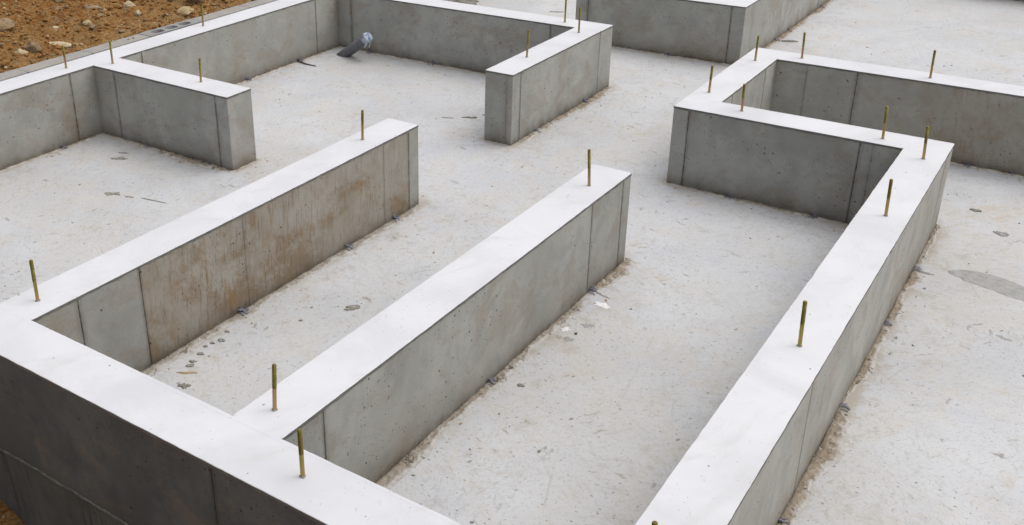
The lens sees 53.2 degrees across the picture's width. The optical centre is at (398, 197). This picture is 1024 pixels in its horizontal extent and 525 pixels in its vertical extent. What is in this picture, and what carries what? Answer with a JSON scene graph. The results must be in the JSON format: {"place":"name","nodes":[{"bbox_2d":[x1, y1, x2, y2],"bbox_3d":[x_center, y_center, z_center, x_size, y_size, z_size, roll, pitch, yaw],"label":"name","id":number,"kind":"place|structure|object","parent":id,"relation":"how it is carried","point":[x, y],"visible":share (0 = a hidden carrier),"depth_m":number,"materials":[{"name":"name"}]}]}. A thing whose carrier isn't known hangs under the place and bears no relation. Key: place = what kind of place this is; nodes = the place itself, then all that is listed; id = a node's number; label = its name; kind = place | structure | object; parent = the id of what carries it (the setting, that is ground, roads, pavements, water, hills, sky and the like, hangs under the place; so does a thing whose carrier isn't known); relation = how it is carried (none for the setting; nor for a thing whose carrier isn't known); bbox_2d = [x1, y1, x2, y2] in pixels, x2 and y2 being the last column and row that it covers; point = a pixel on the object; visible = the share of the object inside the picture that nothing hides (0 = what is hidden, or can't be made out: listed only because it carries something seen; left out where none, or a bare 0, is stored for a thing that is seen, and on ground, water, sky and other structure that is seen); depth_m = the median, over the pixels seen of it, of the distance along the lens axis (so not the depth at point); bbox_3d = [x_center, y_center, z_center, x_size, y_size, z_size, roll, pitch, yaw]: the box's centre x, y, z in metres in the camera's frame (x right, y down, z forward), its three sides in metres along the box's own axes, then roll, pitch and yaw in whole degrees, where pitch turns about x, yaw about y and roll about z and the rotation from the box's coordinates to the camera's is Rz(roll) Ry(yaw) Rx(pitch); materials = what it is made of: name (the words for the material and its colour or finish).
{"place":"outdoors","nodes":[
{"label":"outdoors","id":0,"kind":"place"},
{"bbox_2d":[0,0,254,524],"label":"soil ground","id":1,"kind":"structure","parent":0,"point":[106,36],"depth_m":5.76,"materials":[{"name":"brown soil"}]},
{"bbox_2d":[0,17,14,31],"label":"stone","id":2,"kind":"object","parent":1,"relation":"on","point":[6,24],"visible":0.94,"depth_m":5.52,"materials":[{"name":"beige stone"}]},
{"bbox_2d":[0,69,27,80],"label":"concrete block","id":3,"kind":"structure","parent":1,"relation":"on","point":[10,74],"depth_m":4.83,"materials":[{"name":"grey concrete"}]},
{"bbox_2d":[14,48,28,54],"bbox_3d":[-1.919,-0.731,5.142,0.076,0.057,0.062,-1,22,-26],"label":"stone","id":4,"kind":"object","parent":1,"relation":"on","point":[20,50],"visible":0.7,"depth_m":5.12,"materials":[{"name":"beige stone"}]},
{"bbox_2d":[26,41,41,52],"bbox_3d":[-1.890,-0.779,5.238,0.080,0.073,0.076,-3,22,-19],"label":"stone","id":5,"kind":"object","parent":1,"relation":"on","point":[34,47],"visible":0.94,"depth_m":5.21,"materials":[{"name":"brown stone"}]},
{"bbox_2d":[17,51,91,72],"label":"concrete block","id":6,"kind":"structure","parent":1,"relation":"on","point":[51,62],"depth_m":5.01,"materials":[{"name":"grey concrete"}]},
{"bbox_2d":[49,41,71,48],"bbox_3d":[-1.779,-0.808,5.352,0.159,0.038,0.074,7,18,-10],"label":"stone","id":7,"kind":"object","parent":1,"relation":"on","point":[65,44],"visible":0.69,"depth_m":5.33,"materials":[{"name":"beige stone"}]},
{"bbox_2d":[82,20,92,26],"bbox_3d":[-1.763,-0.992,5.745,0.055,0.039,0.061,20,22,18],"label":"stone","id":8,"kind":"object","parent":1,"relation":"on","point":[86,23],"visible":0.88,"depth_m":5.72,"materials":[{"name":"beige stone"}]},
{"bbox_2d":[88,24,96,28],"bbox_3d":[-1.704,-0.953,5.633,0.048,0.035,0.047,18,30,35],"label":"stone","id":9,"kind":"object","parent":1,"relation":"on","point":[92,26],"visible":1,"depth_m":5.62,"materials":[{"name":"beige stone"}]},
{"bbox_2d":[87,5,101,9],"bbox_3d":[-1.818,-1.128,6.033,0.092,0.043,0.055,-10,16,-21],"label":"stone","id":10,"kind":"object","parent":1,"relation":"on","point":[98,7],"visible":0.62,"depth_m":6.02,"materials":[{"name":"beige stone"}]},
{"bbox_2d":[81,34,149,54],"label":"concrete block","id":11,"kind":"structure","parent":1,"relation":"on","point":[114,44],"depth_m":5.30,"materials":[{"name":"grey concrete"}]},
{"bbox_2d":[124,1,135,7],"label":"stone","id":12,"kind":"object","parent":1,"relation":"on","point":[128,4],"visible":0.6,"depth_m":6.07,"materials":[{"name":"beige stone"}]},
{"bbox_2d":[134,10,140,15],"bbox_3d":[-1.520,-1.075,5.893,0.043,0.041,0.041,-1,23,4],"label":"stone","id":13,"kind":"object","parent":1,"relation":"on","point":[137,13],"visible":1,"depth_m":5.88,"materials":[{"name":"beige stone"}]},
{"bbox_2d":[139,19,201,37],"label":"concrete block","id":14,"kind":"structure","parent":1,"relation":"on","point":[170,28],"depth_m":5.60,"materials":[{"name":"grey concrete"}]},
{"bbox_2d":[177,6,193,15],"bbox_3d":[-1.254,-1.093,5.931,0.106,0.061,0.080,-4,28,4],"label":"stone","id":15,"kind":"object","parent":1,"relation":"on","point":[184,10],"visible":1,"depth_m":5.91,"materials":[{"name":"beige stone"}]},
{"bbox_2d":[187,0,204,3],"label":"stone","id":16,"kind":"object","parent":1,"relation":"on","point":[195,1],"visible":0.82,"depth_m":6.07,"materials":[{"name":"brown stone"}]},
{"bbox_2d":[192,6,249,21],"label":"concrete block","id":17,"kind":"structure","parent":1,"relation":"on","point":[220,13],"depth_m":5.87,"materials":[{"name":"grey concrete"}]},
{"bbox_2d":[238,0,276,7],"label":"concrete block","id":18,"kind":"structure","parent":1,"relation":"on","point":[255,3],"depth_m":6.09,"materials":[{"name":"grey concrete"}]},
{"bbox_2d":[0,0,1023,524],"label":"floor slab","id":19,"kind":"structure","parent":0,"point":[612,412],"depth_m":3.59,"materials":[{"name":"concrete"}]},
{"bbox_2d":[104,192,119,195],"bbox_3d":[-1.236,-0.019,4.365,0.079,0.005,0.037,-1,24,0],"label":"mortar smear","id":20,"kind":"object","parent":19,"relation":"on","point":[110,193],"visible":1,"depth_m":4.36},
{"bbox_2d":[111,157,127,159],"bbox_3d":[-1.311,-0.186,4.742,0.084,0.005,0.037,-3,24,-5],"label":"mortar smear","id":21,"kind":"object","parent":19,"relation":"on","point":[121,158],"visible":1,"depth_m":4.74},
{"bbox_2d":[93,58,258,172],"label":"stub wall","id":22,"kind":"structure","parent":19,"relation":"on","point":[184,118],"depth_m":4.69,"materials":[{"name":"concrete"}]},
{"bbox_2d":[109,40,113,63],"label":"anchor bolt","id":23,"kind":"object","parent":22,"relation":"on","point":[111,54],"visible":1,"depth_m":4.92,"materials":[{"name":"yellow metal"}]},
{"bbox_2d":[198,58,202,81],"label":"anchor bolt","id":24,"kind":"object","parent":22,"relation":"on","point":[200,72],"visible":1,"depth_m":4.62,"materials":[{"name":"yellow metal"}]},
{"bbox_2d":[178,383,190,388],"bbox_3d":[-0.646,0.562,3.042,0.038,0.007,0.029,16,29,33],"label":"mortar smear","id":25,"kind":"object","parent":19,"relation":"on","point":[184,385],"visible":1,"depth_m":3.04},
{"bbox_2d":[176,372,196,373],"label":"soil smear","id":26,"kind":"object","parent":19,"relation":"on","point":[186,372],"visible":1,"depth_m":3.10},
{"bbox_2d":[0,118,418,376],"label":"stub wall","id":27,"kind":"structure","parent":19,"relation":"on","point":[154,302],"depth_m":3.36,"materials":[{"name":"concrete"}]},
{"bbox_2d":[29,260,40,301],"bbox_3d":[-1.009,0.233,2.801,0.016,0.137,0.016,-10,26,-18],"label":"anchor bolt","id":28,"kind":"object","parent":27,"relation":"on","point":[32,269],"visible":1,"depth_m":2.79,"materials":[{"name":"yellow metal"}]},
{"bbox_2d":[361,110,363,139],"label":"anchor bolt","id":29,"kind":"object","parent":27,"relation":"on","point":[362,124],"visible":1,"depth_m":3.90,"materials":[{"name":"yellow metal"}]},
{"bbox_2d":[0,0,457,171],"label":"foundation wall","id":30,"kind":"structure","parent":19,"relation":"on","point":[48,110],"depth_m":5.34,"materials":[{"name":"concrete"}]},
{"bbox_2d":[62,45,66,68],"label":"anchor bolt","id":31,"kind":"object","parent":30,"relation":"on","point":[64,56],"visible":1,"depth_m":4.86,"materials":[{"name":"yellow metal"}]},
{"bbox_2d":[201,4,203,25],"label":"anchor bolt","id":32,"kind":"object","parent":30,"relation":"on","point":[202,14],"visible":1,"depth_m":5.55,"materials":[{"name":"yellow metal"}]},
{"bbox_2d":[0,306,460,524],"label":"foundation wall","id":33,"kind":"structure","parent":19,"relation":"on","point":[89,436],"depth_m":2.38,"materials":[{"name":"concrete"}]},
{"bbox_2d":[297,428,305,478],"bbox_3d":[-0.203,0.534,2.103,0.016,0.130,0.016,10,26,23],"label":"anchor bolt","id":34,"kind":"object","parent":33,"relation":"on","point":[302,475],"visible":1,"depth_m":2.10,"materials":[{"name":"yellow metal"}]},
{"bbox_2d":[344,305,359,310],"bbox_3d":[-0.160,0.372,3.447,0.061,0.005,0.035,-4,24,-7],"label":"mortar smear","id":35,"kind":"object","parent":19,"relation":"on","point":[350,307],"visible":1,"depth_m":3.44},
{"bbox_2d":[336,32,372,56],"bbox_3d":[-0.281,-0.915,6.183,0.313,0.240,0.065,20,32,39],"label":"drain pipe","id":36,"kind":"object","parent":19,"relation":"on","point":[361,42],"visible":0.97,"depth_m":6.12,"materials":[{"name":"grey plastic"}]},
{"bbox_2d":[233,164,636,489],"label":"stub wall","id":37,"kind":"structure","parent":19,"relation":"on","point":[407,379],"depth_m":2.83,"materials":[{"name":"concrete"}]},
{"bbox_2d":[272,363,277,411],"bbox_3d":[-0.285,0.438,2.319,0.016,0.133,0.017,-2,24,-9],"label":"anchor bolt","id":38,"kind":"object","parent":37,"relation":"on","point":[274,387],"visible":1,"depth_m":2.31,"materials":[{"name":"yellow metal"}]},
{"bbox_2d":[587,149,590,186],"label":"anchor bolt","id":39,"kind":"object","parent":37,"relation":"on","point":[589,167],"visible":1,"depth_m":3.46,"materials":[{"name":"yellow metal"}]},
{"bbox_2d":[457,0,478,4],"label":"mortar heap","id":40,"kind":"object","parent":19,"relation":"on","point":[472,2],"visible":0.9,"depth_m":7.45,"materials":[{"name":"beige concrete"}]},
{"bbox_2d":[337,0,612,92],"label":"foundation wall","id":41,"kind":"structure","parent":19,"relation":"on","point":[476,39],"depth_m":5.92,"materials":[{"name":"concrete"}]},
{"bbox_2d":[564,0,566,21],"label":"anchor bolt","id":42,"kind":"object","parent":41,"relation":"on","point":[565,10],"visible":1,"depth_m":5.50,"materials":[{"name":"yellow metal"}]},
{"bbox_2d":[0,14,1023,522],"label":"mortar crumbs","id":43,"kind":"object","parent":19,"relation":"on","point":[606,300],"visible":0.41,"depth_m":3.60,"materials":[{"name":"grey concrete"}]},
{"bbox_2d":[484,27,612,145],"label":"stub wall","id":44,"kind":"structure","parent":19,"relation":"on","point":[541,87],"depth_m":4.97,"materials":[{"name":"concrete"}]},
{"bbox_2d":[526,30,529,57],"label":"anchor bolt","id":45,"kind":"object","parent":44,"relation":"on","point":[528,33],"visible":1,"depth_m":4.89,"materials":[{"name":"yellow metal"}]},
{"bbox_2d":[577,7,580,32],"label":"anchor bolt","id":46,"kind":"object","parent":44,"relation":"on","point":[579,20],"visible":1,"depth_m":5.30,"materials":[{"name":"yellow metal"}]},
{"bbox_2d":[561,327,570,331],"bbox_3d":[0.543,0.427,3.298,0.033,0.003,0.028,-7,25,-13],"label":"white splash","id":47,"kind":"object","parent":19,"relation":"on","point":[565,329],"visible":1,"depth_m":3.29,"materials":[{"name":"white paint"}]},
{"bbox_2d":[563,336,574,341],"bbox_3d":[0.545,0.453,3.242,0.036,0.002,0.030,16,29,33],"label":"mortar smear","id":48,"kind":"object","parent":19,"relation":"on","point":[567,338],"visible":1,"depth_m":3.24},
{"bbox_2d":[580,323,594,327],"bbox_3d":[0.620,0.418,3.317,0.048,0.002,0.028,-4,24,-6],"label":"mortar smear","id":49,"kind":"object","parent":19,"relation":"on","point":[586,325],"visible":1,"depth_m":3.31},
{"bbox_2d":[594,302,609,308],"bbox_3d":[0.691,0.363,3.435,0.062,0.003,0.036,16,29,33],"label":"white splash","id":50,"kind":"object","parent":19,"relation":"on","point":[603,305],"visible":1,"depth_m":3.43,"materials":[{"name":"white paint"}]},
{"bbox_2d":[595,291,609,298],"bbox_3d":[0.703,0.334,3.496,0.010,0.006,0.073,-18,29,-33],"label":"mortar chip","id":51,"kind":"object","parent":19,"relation":"on","point":[603,295],"visible":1,"depth_m":3.49,"materials":[{"name":"grey concrete"}]},
{"bbox_2d":[575,0,754,65],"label":"foundation wall","id":52,"kind":"structure","parent":19,"relation":"on","point":[716,31],"depth_m":6.05,"materials":[{"name":"concrete"}]},
{"bbox_2d":[688,54,776,110],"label":"foundation wall","id":53,"kind":"structure","parent":19,"relation":"on","point":[757,77],"depth_m":4.63,"materials":[{"name":"concrete"}]},
{"bbox_2d":[708,65,713,92],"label":"anchor bolt","id":54,"kind":"object","parent":53,"relation":"on","point":[710,80],"visible":1,"depth_m":4.36,"materials":[{"name":"yellow metal"}]},
{"bbox_2d":[754,35,759,60],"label":"anchor bolt","id":55,"kind":"object","parent":53,"relation":"on","point":[757,44],"visible":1,"depth_m":4.78,"materials":[{"name":"yellow metal"}]},
{"bbox_2d":[744,0,832,52],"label":"foundation wall","id":56,"kind":"structure","parent":19,"relation":"on","point":[774,21],"depth_m":6.38,"materials":[{"name":"concrete"}]},
{"bbox_2d":[667,96,911,225],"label":"foundation wall","id":57,"kind":"structure","parent":19,"relation":"on","point":[818,169],"depth_m":4.07,"materials":[{"name":"concrete"}]},
{"bbox_2d":[740,84,745,111],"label":"anchor bolt","id":58,"kind":"object","parent":57,"relation":"on","point":[743,96],"visible":1,"depth_m":4.13,"materials":[{"name":"yellow metal"}]},
{"bbox_2d":[881,106,888,138],"bbox_3d":[1.837,-0.281,3.826,0.016,0.141,0.017,8,26,25],"label":"anchor bolt","id":59,"kind":"object","parent":57,"relation":"on","point":[884,121],"visible":1,"depth_m":3.82,"materials":[{"name":"yellow metal"}]},
{"bbox_2d":[781,40,797,41],"bbox_3d":[2.461,-0.989,6.371,0.109,0.011,0.025,2,24,7],"label":"mortar chip","id":60,"kind":"object","parent":19,"relation":"on","point":[789,41],"visible":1,"depth_m":6.37,"materials":[{"name":"grey concrete"}]},
{"bbox_2d":[635,136,953,524],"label":"foundation wall","id":61,"kind":"structure","parent":19,"relation":"on","point":[771,427],"depth_m":2.60,"materials":[{"name":"concrete"}]},
{"bbox_2d":[796,300,806,346],"bbox_3d":[1.007,0.318,2.526,0.016,0.138,0.017,7,25,21],"label":"anchor bolt","id":62,"kind":"object","parent":61,"relation":"on","point":[802,321],"visible":1,"depth_m":2.52,"materials":[{"name":"yellow metal"}]},
{"bbox_2d":[883,179,892,216],"bbox_3d":[1.552,0.003,3.209,0.016,0.136,0.017,7,25,21],"label":"anchor bolt","id":63,"kind":"object","parent":61,"relation":"on","point":[888,197],"visible":1,"depth_m":3.20,"materials":[{"name":"yellow metal"}]},
{"bbox_2d":[921,126,928,159],"bbox_3d":[1.893,-0.194,3.637,0.016,0.134,0.017,8,26,27],"label":"anchor bolt","id":64,"kind":"object","parent":61,"relation":"on","point":[925,143],"visible":1,"depth_m":3.63,"materials":[{"name":"yellow metal"}]},
{"bbox_2d":[747,48,1023,177],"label":"foundation wall","id":65,"kind":"structure","parent":19,"relation":"on","point":[979,124],"depth_m":4.55,"materials":[{"name":"concrete"}]},
{"bbox_2d":[801,32,805,58],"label":"anchor bolt","id":66,"kind":"object","parent":65,"relation":"on","point":[803,43],"visible":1,"depth_m":4.80,"materials":[{"name":"yellow metal"}]},
{"bbox_2d":[928,50,935,77],"bbox_3d":[2.372,-0.590,4.499,0.016,0.137,0.017,14,28,33],"label":"anchor bolt","id":67,"kind":"object","parent":65,"relation":"on","point":[932,63],"visible":1,"depth_m":4.49,"materials":[{"name":"yellow metal"}]},
{"bbox_2d":[918,269,934,275],"bbox_3d":[1.878,0.263,3.604,0.014,0.007,0.060,-23,32,-40],"label":"mortar chip","id":68,"kind":"object","parent":19,"relation":"on","point":[925,272],"visible":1,"depth_m":3.60,"materials":[{"name":"grey concrete"}]},
{"bbox_2d":[970,208,981,211],"bbox_3d":[2.318,0.048,4.066,0.044,0.007,0.025,16,29,33],"label":"soil smear","id":69,"kind":"object","parent":19,"relation":"on","point":[975,210],"visible":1,"depth_m":4.06},
{"bbox_2d":[948,270,1023,300],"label":"repair patch","id":70,"kind":"object","parent":19,"relation":"on","point":[1005,287],"visible":1,"depth_m":3.53,"materials":[{"name":"grey concrete"}]},
{"bbox_2d":[993,231,1008,236],"bbox_3d":[2.312,0.134,3.875,0.046,0.007,0.050,-6,25,-12],"label":"soil smear","id":71,"kind":"object","parent":19,"relation":"on","point":[1004,234],"visible":1,"depth_m":3.87},
{"bbox_2d":[1003,0,1023,2],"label":"foundation wall","id":72,"kind":"structure","parent":19,"relation":"on","point":[1022,1],"depth_m":7.23,"materials":[{"name":"concrete"}]}
]}

